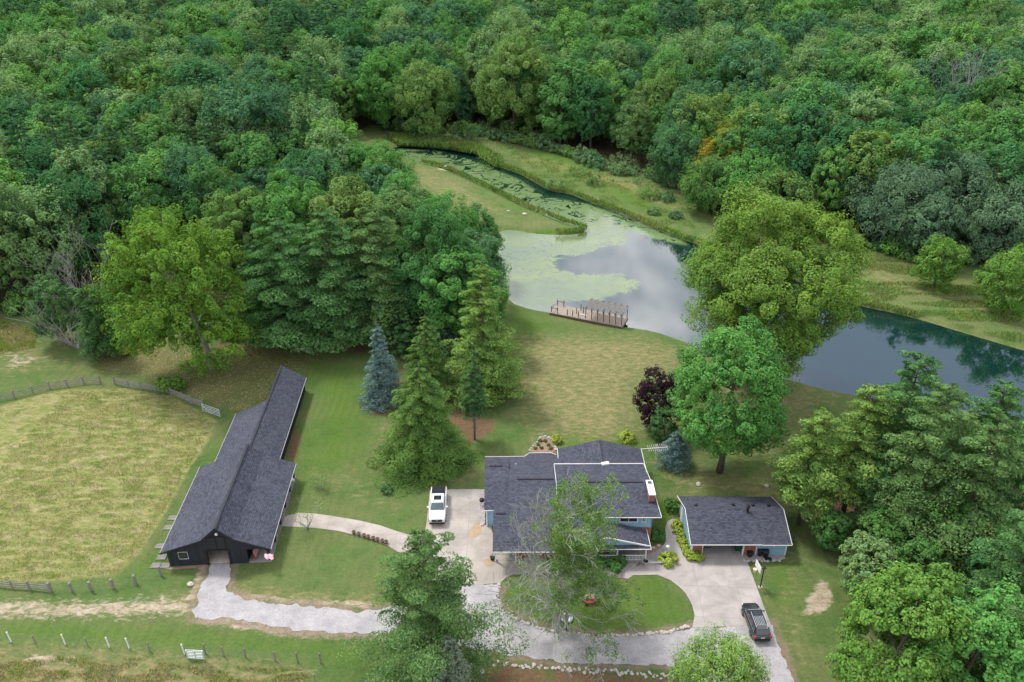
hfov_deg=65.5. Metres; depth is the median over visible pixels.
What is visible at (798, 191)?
woodland edge tree
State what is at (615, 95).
woodland tree
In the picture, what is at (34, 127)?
woodland tree
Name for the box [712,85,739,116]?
woodland tree
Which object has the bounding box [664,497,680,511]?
shrub
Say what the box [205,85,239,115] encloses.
woodland tree
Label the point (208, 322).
undergrowth shrub
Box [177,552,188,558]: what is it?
window
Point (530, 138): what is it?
undergrowth shrub
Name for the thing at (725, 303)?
cottonwood
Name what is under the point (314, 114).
woodland tree
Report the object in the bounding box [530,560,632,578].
front path
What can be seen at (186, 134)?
woodland pine
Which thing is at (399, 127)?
undergrowth shrub
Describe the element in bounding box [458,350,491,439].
larch tree
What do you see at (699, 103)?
woodland tree
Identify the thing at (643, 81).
woodland tree
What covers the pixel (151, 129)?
woodland tree
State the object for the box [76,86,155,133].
woodland tree
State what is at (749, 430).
maple tree
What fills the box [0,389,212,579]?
paddock grass
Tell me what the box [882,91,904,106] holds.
woodland tree
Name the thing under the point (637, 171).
undergrowth shrub
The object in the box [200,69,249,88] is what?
woodland tree
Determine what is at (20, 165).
woodland tree
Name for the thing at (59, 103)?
woodland tree
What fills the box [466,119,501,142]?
shrub
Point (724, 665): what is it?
tree
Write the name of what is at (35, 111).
woodland tree
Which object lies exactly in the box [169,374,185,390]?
shrub
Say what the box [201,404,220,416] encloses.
field gate
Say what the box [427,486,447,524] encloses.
pickup truck
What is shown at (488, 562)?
basketball hoop
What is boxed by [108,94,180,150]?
woodland tree
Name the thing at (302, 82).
woodland pine
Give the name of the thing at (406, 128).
undergrowth shrub
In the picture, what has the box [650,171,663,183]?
undergrowth shrub
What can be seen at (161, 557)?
paving slab
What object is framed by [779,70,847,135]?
woodland tree
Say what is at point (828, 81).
woodland tree
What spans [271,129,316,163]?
woodland tree
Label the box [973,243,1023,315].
orchard tree
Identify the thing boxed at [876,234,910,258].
undergrowth shrub
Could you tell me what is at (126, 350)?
shrub
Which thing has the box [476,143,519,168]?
shrub
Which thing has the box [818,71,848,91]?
woodland tree
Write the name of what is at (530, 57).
woodland edge tree
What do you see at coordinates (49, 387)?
paddock fence
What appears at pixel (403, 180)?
broadleaf tree
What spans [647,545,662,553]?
mulch bed
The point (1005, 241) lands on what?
woodland tree
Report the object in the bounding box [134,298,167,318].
undergrowth shrub
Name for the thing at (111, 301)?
undergrowth shrub
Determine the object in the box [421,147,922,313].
bank weeds
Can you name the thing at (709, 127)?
woodland tree
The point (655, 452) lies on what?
antenna mast
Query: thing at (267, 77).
woodland tree
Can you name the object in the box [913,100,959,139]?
woodland tree
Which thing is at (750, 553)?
rubbish bin
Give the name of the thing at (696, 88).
woodland tree
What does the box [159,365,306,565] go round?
black barn
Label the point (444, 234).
broadleaf tree
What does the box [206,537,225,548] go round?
loft door
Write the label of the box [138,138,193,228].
woodland tree
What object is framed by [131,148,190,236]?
woodland tree
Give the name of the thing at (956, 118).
woodland tree
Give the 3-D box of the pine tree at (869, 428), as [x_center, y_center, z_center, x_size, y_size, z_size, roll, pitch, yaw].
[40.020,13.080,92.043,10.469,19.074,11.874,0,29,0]
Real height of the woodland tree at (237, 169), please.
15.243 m
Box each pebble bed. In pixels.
[479,496,484,521]
[659,559,675,569]
[745,555,782,560]
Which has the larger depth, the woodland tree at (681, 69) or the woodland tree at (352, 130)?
the woodland tree at (681, 69)
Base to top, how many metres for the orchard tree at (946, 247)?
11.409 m
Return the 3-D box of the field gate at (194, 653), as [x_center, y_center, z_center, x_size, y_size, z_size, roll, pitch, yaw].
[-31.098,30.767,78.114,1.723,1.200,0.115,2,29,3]
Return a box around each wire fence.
[9,634,149,650]
[46,565,161,592]
[202,643,320,681]
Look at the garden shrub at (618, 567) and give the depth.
88.03 m
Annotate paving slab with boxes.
[149,563,160,567]
[154,543,163,548]
[155,554,166,559]
[160,563,169,567]
[162,525,171,529]
[167,515,176,519]
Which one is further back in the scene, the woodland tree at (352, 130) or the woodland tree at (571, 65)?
the woodland tree at (571, 65)
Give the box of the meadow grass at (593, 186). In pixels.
[505,145,694,228]
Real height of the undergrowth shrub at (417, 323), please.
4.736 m
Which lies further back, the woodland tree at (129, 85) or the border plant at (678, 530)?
the woodland tree at (129, 85)
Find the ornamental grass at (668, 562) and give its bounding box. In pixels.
[657,550,678,568]
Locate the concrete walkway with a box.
[282,513,421,555]
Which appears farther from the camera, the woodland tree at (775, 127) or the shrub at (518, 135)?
the shrub at (518, 135)
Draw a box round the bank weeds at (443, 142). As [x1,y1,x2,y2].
[387,131,502,166]
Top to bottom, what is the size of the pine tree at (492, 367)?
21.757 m
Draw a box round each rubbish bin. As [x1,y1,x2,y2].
[747,550,753,556]
[757,548,763,556]
[763,548,769,557]
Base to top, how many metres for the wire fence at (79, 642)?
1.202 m
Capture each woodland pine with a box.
[0,102,49,192]
[31,91,93,233]
[62,110,105,182]
[78,121,130,210]
[87,149,128,234]
[97,119,130,199]
[120,118,160,210]
[177,122,202,209]
[189,116,225,177]
[281,82,293,100]
[291,49,343,123]
[857,165,894,235]
[911,122,961,232]
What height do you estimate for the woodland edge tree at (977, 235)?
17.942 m
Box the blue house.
[484,440,663,562]
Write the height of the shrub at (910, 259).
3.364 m
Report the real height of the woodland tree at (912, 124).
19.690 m
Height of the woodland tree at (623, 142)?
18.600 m
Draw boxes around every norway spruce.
[365,364,484,498]
[396,314,459,404]
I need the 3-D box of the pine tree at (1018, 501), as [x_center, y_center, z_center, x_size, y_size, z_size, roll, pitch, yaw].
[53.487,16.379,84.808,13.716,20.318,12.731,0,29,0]
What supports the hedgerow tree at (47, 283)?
on the ground at (586, 378)
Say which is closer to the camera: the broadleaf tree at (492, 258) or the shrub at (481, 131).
the broadleaf tree at (492, 258)
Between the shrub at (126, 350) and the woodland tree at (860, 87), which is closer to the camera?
the shrub at (126, 350)
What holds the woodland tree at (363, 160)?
on the ground at (586, 378)
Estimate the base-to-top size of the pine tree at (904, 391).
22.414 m
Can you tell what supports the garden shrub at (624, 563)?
on the front mulch bed at (628, 567)
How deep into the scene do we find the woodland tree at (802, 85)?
210.24 m
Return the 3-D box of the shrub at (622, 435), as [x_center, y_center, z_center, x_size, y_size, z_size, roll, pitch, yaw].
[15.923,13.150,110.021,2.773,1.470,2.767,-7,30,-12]
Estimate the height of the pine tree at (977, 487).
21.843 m
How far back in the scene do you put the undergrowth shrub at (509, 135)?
244.97 m
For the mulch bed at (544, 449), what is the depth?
108.89 m
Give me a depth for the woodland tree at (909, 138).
183.37 m
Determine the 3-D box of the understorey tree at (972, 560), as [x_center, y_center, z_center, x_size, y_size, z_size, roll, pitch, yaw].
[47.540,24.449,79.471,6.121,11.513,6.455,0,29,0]
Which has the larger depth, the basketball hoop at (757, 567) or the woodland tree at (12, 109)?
the woodland tree at (12, 109)
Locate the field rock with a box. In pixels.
[187,581,193,586]
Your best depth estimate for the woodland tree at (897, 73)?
222.37 m
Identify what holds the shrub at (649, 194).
on the ground at (586, 378)
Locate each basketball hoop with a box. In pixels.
[484,559,493,565]
[753,559,766,588]
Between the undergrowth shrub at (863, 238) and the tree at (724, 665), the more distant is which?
the undergrowth shrub at (863, 238)
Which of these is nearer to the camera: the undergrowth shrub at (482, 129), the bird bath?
the bird bath
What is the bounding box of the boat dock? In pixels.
[549,298,628,328]
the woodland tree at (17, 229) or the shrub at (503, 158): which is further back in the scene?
the shrub at (503, 158)
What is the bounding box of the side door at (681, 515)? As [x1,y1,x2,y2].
[680,506,682,521]
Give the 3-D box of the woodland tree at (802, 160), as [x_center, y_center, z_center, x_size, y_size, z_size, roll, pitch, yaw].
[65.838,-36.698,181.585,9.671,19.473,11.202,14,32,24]
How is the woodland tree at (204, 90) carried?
on the ground at (586, 378)
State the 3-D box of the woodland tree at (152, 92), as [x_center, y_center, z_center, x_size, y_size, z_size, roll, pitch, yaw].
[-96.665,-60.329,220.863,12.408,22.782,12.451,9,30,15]
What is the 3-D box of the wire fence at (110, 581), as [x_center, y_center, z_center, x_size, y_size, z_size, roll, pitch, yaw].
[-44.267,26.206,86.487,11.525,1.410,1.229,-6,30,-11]
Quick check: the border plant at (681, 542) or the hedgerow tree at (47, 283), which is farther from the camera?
the hedgerow tree at (47, 283)
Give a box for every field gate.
[185,650,204,659]
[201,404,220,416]
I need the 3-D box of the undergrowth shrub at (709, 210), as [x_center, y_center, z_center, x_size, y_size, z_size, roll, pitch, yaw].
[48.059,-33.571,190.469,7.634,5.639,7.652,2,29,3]
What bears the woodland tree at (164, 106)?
on the ground at (586, 378)
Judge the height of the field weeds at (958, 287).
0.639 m
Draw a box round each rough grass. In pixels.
[0,319,36,353]
[0,654,310,681]
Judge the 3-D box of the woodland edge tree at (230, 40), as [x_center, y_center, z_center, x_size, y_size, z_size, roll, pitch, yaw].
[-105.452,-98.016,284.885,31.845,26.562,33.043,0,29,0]
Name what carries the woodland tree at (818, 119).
on the ground at (586, 378)
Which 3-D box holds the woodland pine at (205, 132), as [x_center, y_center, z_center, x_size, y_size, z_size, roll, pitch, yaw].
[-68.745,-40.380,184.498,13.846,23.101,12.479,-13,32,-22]
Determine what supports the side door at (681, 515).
in the detached garage
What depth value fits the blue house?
93.86 m
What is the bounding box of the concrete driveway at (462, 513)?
[422,489,548,584]
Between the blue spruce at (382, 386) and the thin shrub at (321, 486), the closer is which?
the thin shrub at (321, 486)
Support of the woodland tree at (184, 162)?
on the ground at (586, 378)
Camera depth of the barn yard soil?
89.26 m
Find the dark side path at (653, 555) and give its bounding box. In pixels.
[646,547,666,559]
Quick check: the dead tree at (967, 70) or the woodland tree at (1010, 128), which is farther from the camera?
the dead tree at (967, 70)
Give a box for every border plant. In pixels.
[670,519,683,527]
[672,526,684,535]
[676,532,686,542]
[678,539,688,548]
[682,544,689,553]
[684,550,696,560]
[692,551,705,561]
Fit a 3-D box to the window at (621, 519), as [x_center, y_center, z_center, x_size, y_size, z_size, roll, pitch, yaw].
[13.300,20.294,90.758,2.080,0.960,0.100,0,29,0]
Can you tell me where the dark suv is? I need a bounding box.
[741,603,771,641]
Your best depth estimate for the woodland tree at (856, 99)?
191.77 m
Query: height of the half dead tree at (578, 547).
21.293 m
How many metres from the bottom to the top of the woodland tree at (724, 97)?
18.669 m
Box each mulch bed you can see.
[530,437,555,452]
[555,563,637,577]
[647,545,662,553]
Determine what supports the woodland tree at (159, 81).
on the ground at (586, 378)
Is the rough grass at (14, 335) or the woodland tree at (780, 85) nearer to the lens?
the rough grass at (14, 335)
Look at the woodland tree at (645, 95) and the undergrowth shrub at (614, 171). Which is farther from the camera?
the woodland tree at (645, 95)
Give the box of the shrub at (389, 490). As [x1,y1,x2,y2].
[380,483,393,494]
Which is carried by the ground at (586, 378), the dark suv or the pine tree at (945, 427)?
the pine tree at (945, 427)
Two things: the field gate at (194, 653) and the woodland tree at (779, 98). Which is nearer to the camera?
the field gate at (194, 653)
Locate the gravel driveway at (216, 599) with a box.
[191,563,793,681]
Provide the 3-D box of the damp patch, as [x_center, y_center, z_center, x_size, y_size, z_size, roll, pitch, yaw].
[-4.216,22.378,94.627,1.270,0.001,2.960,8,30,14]
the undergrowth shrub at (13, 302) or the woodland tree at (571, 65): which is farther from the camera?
the woodland tree at (571, 65)
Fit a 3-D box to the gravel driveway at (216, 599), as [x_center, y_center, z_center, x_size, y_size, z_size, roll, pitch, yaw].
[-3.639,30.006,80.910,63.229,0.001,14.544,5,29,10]
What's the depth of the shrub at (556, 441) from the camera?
109.34 m
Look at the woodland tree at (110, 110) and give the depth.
198.65 m
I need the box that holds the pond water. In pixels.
[392,147,1023,420]
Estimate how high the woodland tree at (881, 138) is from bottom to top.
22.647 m
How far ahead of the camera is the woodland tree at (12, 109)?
202.71 m
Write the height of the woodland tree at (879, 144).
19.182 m
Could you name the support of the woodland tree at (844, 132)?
on the ground at (586, 378)
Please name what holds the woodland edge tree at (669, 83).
on the ground at (586, 378)
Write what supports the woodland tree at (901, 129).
on the ground at (586, 378)
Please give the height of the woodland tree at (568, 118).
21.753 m
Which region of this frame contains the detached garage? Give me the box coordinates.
[677,496,792,554]
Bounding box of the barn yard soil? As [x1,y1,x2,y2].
[165,565,207,569]
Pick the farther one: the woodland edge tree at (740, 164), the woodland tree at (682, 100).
the woodland tree at (682, 100)
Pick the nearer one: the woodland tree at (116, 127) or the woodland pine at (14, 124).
the woodland pine at (14, 124)
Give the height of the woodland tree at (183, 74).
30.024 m
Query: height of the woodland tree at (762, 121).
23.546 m
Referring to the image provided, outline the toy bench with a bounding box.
[584,594,594,604]
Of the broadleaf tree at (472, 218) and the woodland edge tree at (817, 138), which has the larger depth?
the woodland edge tree at (817, 138)
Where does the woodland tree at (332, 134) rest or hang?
on the ground at (586, 378)
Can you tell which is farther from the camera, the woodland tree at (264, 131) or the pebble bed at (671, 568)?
the woodland tree at (264, 131)
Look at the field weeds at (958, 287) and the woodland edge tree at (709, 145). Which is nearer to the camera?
the field weeds at (958, 287)
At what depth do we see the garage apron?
87.27 m
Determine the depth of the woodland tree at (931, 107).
204.86 m
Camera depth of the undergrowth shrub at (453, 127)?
254.11 m
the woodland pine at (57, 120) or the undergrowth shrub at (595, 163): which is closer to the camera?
the woodland pine at (57, 120)
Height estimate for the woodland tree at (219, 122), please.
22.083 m
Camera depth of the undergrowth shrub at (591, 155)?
221.61 m
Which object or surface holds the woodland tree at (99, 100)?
on the ground at (586, 378)
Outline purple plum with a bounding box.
[632,364,678,427]
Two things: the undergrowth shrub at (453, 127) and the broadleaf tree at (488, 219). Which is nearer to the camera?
the broadleaf tree at (488, 219)
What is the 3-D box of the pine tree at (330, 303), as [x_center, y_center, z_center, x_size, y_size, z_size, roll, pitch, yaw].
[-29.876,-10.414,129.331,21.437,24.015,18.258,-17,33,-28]
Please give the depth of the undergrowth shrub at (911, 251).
165.61 m
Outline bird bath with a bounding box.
[642,558,649,565]
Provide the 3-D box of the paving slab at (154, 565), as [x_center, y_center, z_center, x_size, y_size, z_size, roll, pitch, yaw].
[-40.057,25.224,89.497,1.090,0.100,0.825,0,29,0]
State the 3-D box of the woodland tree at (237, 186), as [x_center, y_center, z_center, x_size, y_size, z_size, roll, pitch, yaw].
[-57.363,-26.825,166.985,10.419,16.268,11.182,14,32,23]
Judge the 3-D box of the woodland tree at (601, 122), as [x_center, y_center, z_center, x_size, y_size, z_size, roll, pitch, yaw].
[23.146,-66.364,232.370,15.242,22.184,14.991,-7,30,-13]
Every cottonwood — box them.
[82,203,263,378]
[674,180,877,382]
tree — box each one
[0,91,26,116]
[0,91,43,129]
[0,101,23,118]
[0,111,46,154]
[0,126,15,157]
[0,136,26,230]
[0,169,17,259]
[1,272,87,348]
[3,141,31,175]
[9,119,61,155]
[9,201,67,275]
[10,136,84,249]
[15,220,119,298]
[17,103,84,139]
[20,129,65,176]
[20,170,88,258]
[23,273,83,343]
[37,148,93,221]
[40,118,82,138]
[45,99,78,138]
[50,125,83,146]
[53,104,103,157]
[55,59,119,113]
[65,104,89,134]
[72,283,127,363]
[75,89,111,110]
[75,93,122,163]
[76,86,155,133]
[83,133,123,162]
[85,124,119,161]
[97,111,136,155]
[101,98,139,137]
[106,135,145,188]
[107,74,158,102]
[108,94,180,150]
[117,144,155,205]
[119,113,186,187]
[122,61,183,100]
[125,109,178,185]
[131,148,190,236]
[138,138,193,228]
[141,134,206,219]
[142,82,170,115]
[151,57,236,123]
[152,74,185,104]
[156,85,222,155]
[159,91,215,140]
[161,53,218,105]
[161,83,201,133]
[161,138,222,233]
[162,59,230,104]
[166,100,210,142]
[175,26,254,81]
[178,81,238,144]
[179,73,231,121]
[191,71,287,168]
[197,167,236,204]
[199,185,284,283]
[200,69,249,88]
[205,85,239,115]
[206,131,248,183]
[209,109,265,170]
[215,173,256,244]
[216,158,257,190]
[217,130,276,188]
[224,102,287,152]
[226,241,298,333]
[228,131,283,211]
[233,166,274,228]
[235,82,276,127]
[235,124,284,168]
[235,217,341,354]
[238,65,289,122]
[245,78,313,166]
[250,168,335,283]
[263,109,297,131]
[266,147,354,217]
[270,206,392,353]
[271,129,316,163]
[273,89,342,153]
[277,149,329,221]
[281,132,313,159]
[287,58,336,101]
[294,99,334,149]
[303,120,362,215]
[304,167,387,278]
[306,115,352,176]
[308,177,344,218]
[320,117,372,214]
[322,204,427,344]
[326,139,416,217]
[347,156,378,195]
[348,46,417,130]
[354,183,436,281]
[357,161,401,211]
[370,171,437,241]
[378,196,474,321]
[389,58,462,136]
[390,306,421,359]
[396,189,480,281]
[417,240,498,342]
[422,297,456,355]
[430,635,475,681]
[432,261,539,408]
[440,227,511,289]
[452,267,510,338]
[457,201,504,265]
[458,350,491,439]
[471,22,554,137]
[486,466,647,681]
[502,104,531,125]
[520,82,547,133]
[535,79,581,145]
[536,55,597,143]
[539,78,573,135]
[550,60,596,138]
[558,73,604,145]
[566,74,616,150]
[586,57,617,133]
[591,73,632,145]
[604,72,638,138]
[604,99,635,149]
[609,97,657,163]
[614,67,642,112]
[622,106,654,159]
[627,85,656,140]
[628,77,666,138]
[630,70,679,148]
[636,43,696,111]
[640,122,705,186]
[642,59,693,93]
[647,102,668,143]
[652,99,700,167]
[653,98,696,143]
[662,88,708,133]
[664,78,721,142]
[665,313,792,473]
[667,619,772,681]
[669,116,699,173]
[670,90,726,152]
[677,152,741,210]
[683,109,717,159]
[692,80,713,96]
[692,118,754,186]
[706,91,739,132]
[707,27,787,114]
[710,125,761,205]
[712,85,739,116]
[714,85,744,121]
[715,82,775,130]
[716,140,794,212]
[723,55,772,113]
[725,102,770,149]
[730,102,788,196]
[736,107,803,172]
[742,97,783,123]
[744,118,797,193]
[745,168,824,219]
[756,72,796,101]
[757,74,796,104]
[759,79,794,105]
[762,88,794,112]
[762,146,798,176]
[764,407,861,529]
[770,104,809,155]
[775,99,834,186]
[778,101,841,170]
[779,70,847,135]
[782,73,811,104]
[782,137,824,203]
[786,76,826,107]
[792,110,856,210]
[807,79,839,108]
[808,143,854,216]
[809,109,873,206]
[809,120,869,213]
[809,505,855,552]
[815,383,901,517]
[816,79,866,117]
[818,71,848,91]
[825,560,982,681]
[830,99,875,127]
[833,126,909,225]
[835,431,916,531]
[837,84,907,130]
[837,529,900,605]
[841,155,967,250]
[843,350,944,485]
[848,109,887,131]
[848,501,921,571]
[851,116,909,187]
[854,139,897,210]
[854,382,988,541]
[857,83,876,106]
[865,93,928,135]
[866,126,943,210]
[869,65,920,100]
[869,123,905,150]
[873,137,929,197]
[874,533,947,613]
[880,130,917,188]
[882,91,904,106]
[887,410,1023,587]
[891,74,937,109]
[896,93,942,129]
[898,126,962,197]
[899,190,971,258]
[900,112,935,136]
[902,147,1011,245]
[908,575,1023,681]
[909,231,970,291]
[912,492,985,570]
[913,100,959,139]
[919,112,970,165]
[920,94,966,134]
[920,110,980,163]
[920,485,1023,665]
[923,120,999,193]
[926,42,1017,101]
[937,378,1023,505]
[938,175,991,240]
[946,150,1022,243]
[950,179,1023,263]
[954,98,998,136]
[955,540,1023,598]
[960,99,1023,195]
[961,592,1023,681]
[965,112,996,126]
[965,138,1023,234]
[970,420,1023,546]
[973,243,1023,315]
[980,131,1022,159]
[985,110,1021,149]
[988,98,1021,126]
[1001,175,1023,246]
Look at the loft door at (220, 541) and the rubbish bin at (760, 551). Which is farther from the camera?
the rubbish bin at (760, 551)
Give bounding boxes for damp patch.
[469,521,481,537]
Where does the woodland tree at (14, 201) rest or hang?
on the ground at (586, 378)
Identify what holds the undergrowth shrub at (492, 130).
on the ground at (586, 378)
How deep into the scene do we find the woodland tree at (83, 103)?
217.48 m
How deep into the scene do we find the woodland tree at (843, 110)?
201.48 m
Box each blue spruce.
[357,321,406,414]
[653,430,694,474]
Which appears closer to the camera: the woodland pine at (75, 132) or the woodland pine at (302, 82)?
the woodland pine at (75, 132)
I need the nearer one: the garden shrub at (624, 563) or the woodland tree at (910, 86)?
the garden shrub at (624, 563)
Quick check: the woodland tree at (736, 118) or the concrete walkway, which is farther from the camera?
the woodland tree at (736, 118)
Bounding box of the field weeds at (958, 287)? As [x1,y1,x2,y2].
[857,253,1023,341]
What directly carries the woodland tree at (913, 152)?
on the ground at (586, 378)
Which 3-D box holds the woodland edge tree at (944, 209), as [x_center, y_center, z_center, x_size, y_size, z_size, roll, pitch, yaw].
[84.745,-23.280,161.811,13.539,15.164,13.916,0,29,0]
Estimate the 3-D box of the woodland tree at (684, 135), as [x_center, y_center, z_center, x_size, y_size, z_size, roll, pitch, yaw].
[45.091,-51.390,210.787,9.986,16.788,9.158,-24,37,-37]
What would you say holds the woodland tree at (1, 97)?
on the ground at (586, 378)
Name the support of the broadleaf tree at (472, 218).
on the ground at (586, 378)
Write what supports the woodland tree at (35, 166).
on the ground at (586, 378)
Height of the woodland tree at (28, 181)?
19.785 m
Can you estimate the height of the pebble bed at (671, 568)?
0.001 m
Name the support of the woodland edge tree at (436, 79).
on the ground at (586, 378)
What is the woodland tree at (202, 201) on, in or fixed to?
on the ground at (586, 378)
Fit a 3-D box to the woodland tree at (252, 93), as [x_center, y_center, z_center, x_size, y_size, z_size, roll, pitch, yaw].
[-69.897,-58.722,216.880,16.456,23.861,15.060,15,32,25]
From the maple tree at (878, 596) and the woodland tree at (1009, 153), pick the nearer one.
the maple tree at (878, 596)
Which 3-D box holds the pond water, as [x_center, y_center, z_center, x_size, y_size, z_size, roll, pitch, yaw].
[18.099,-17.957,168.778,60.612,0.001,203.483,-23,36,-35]
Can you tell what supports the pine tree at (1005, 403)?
on the ground at (586, 378)
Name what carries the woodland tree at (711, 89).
on the ground at (586, 378)
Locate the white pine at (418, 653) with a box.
[336,528,529,681]
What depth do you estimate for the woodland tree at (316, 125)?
181.36 m
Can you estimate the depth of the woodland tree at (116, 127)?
191.30 m
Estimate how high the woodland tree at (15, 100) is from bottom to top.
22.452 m
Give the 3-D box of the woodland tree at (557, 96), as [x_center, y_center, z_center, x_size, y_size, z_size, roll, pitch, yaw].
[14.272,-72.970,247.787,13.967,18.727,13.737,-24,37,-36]
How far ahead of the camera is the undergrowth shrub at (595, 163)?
219.49 m
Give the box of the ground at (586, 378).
[0,98,1023,681]
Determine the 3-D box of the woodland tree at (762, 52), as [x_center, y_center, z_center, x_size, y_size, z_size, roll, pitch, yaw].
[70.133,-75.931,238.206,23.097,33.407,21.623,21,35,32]
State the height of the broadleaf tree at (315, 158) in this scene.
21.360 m
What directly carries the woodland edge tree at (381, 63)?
on the ground at (586, 378)
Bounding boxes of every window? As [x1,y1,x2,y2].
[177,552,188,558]
[619,518,637,522]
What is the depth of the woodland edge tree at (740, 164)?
178.83 m
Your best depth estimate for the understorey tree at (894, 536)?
85.39 m
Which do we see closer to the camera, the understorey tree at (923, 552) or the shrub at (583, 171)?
the understorey tree at (923, 552)
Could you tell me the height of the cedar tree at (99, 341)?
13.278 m
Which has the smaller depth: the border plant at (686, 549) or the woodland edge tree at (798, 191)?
the border plant at (686, 549)
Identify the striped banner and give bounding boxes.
[253,549,257,559]
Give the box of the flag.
[264,554,273,559]
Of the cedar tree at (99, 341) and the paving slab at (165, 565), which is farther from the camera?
the cedar tree at (99, 341)
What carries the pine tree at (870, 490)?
on the ground at (586, 378)
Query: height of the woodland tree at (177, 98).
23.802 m
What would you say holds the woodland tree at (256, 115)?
on the ground at (586, 378)
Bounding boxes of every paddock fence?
[0,376,101,399]
[0,580,47,589]
[112,376,203,405]
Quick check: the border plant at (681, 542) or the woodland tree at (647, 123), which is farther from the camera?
the woodland tree at (647, 123)
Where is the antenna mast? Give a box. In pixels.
[644,444,666,474]
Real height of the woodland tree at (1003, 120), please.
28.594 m
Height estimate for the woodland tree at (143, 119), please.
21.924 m
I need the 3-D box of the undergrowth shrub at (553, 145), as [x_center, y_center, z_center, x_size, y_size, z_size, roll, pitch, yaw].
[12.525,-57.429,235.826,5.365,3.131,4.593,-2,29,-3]
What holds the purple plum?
on the ground at (586, 378)
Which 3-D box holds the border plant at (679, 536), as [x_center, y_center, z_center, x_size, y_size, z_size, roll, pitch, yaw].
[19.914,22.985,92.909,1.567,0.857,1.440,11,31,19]
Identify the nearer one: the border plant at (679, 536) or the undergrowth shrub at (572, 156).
the border plant at (679, 536)
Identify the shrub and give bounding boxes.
[0,288,36,316]
[22,285,58,308]
[99,288,135,318]
[117,342,134,354]
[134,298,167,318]
[153,375,172,394]
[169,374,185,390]
[187,314,205,331]
[198,313,234,328]
[246,319,273,344]
[286,489,322,532]
[308,475,327,489]
[380,483,393,494]
[391,115,405,130]
[396,310,423,331]
[401,121,421,133]
[415,124,442,136]
[437,124,477,140]
[447,119,468,134]
[456,120,480,136]
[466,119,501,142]
[476,127,486,136]
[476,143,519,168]
[486,126,502,140]
[497,127,517,142]
[508,131,523,143]
[511,130,543,147]
[519,135,535,146]
[525,131,548,148]
[534,131,555,150]
[545,177,567,189]
[546,142,559,152]
[551,434,562,444]
[553,144,572,154]
[558,144,576,157]
[563,163,591,177]
[568,150,581,159]
[572,144,591,162]
[580,149,604,167]
[586,167,601,185]
[591,554,603,567]
[592,158,607,170]
[594,560,606,572]
[601,152,641,176]
[601,553,616,568]
[603,161,615,170]
[609,160,633,175]
[610,562,622,573]
[615,554,627,566]
[618,429,636,443]
[626,165,639,175]
[628,160,673,186]
[635,182,661,200]
[644,167,654,177]
[646,206,660,215]
[649,400,681,440]
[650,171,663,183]
[650,525,665,540]
[657,190,675,202]
[664,174,680,188]
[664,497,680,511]
[667,209,683,219]
[695,198,726,213]
[836,229,868,248]
[869,239,883,250]
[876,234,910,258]
[895,244,919,261]
[898,246,918,257]
[942,236,973,265]
[959,252,981,267]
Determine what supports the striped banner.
on the black barn
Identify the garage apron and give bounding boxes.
[623,519,770,626]
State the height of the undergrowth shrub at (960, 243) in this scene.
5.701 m
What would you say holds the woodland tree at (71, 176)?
on the ground at (586, 378)
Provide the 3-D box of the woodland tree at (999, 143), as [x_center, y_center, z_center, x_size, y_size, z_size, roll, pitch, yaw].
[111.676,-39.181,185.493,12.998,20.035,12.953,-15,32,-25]
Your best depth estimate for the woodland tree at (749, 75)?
235.88 m
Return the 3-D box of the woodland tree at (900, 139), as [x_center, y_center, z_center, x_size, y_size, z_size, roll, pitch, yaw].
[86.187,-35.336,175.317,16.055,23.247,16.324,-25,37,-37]
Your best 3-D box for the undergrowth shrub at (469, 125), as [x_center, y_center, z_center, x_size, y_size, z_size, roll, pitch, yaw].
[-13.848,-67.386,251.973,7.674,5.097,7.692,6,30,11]
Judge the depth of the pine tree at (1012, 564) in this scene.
73.32 m
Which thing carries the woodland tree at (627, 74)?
on the ground at (586, 378)
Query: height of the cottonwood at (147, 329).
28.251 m
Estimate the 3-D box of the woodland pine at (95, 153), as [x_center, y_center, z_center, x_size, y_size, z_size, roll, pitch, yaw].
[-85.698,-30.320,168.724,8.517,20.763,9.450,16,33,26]
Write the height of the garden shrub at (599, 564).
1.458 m
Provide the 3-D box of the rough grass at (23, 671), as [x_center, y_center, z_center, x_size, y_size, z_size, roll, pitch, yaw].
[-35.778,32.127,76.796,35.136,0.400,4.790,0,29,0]
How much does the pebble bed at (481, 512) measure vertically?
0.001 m
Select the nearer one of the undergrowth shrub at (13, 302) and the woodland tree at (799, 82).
the undergrowth shrub at (13, 302)
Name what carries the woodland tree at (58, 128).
on the ground at (586, 378)
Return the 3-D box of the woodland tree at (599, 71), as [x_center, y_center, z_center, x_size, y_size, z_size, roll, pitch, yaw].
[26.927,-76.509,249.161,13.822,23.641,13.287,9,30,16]
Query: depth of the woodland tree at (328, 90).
240.08 m
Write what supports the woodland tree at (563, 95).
on the ground at (586, 378)
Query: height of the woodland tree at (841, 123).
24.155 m
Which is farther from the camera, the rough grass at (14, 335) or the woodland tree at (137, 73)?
the woodland tree at (137, 73)
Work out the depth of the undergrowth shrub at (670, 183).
205.58 m

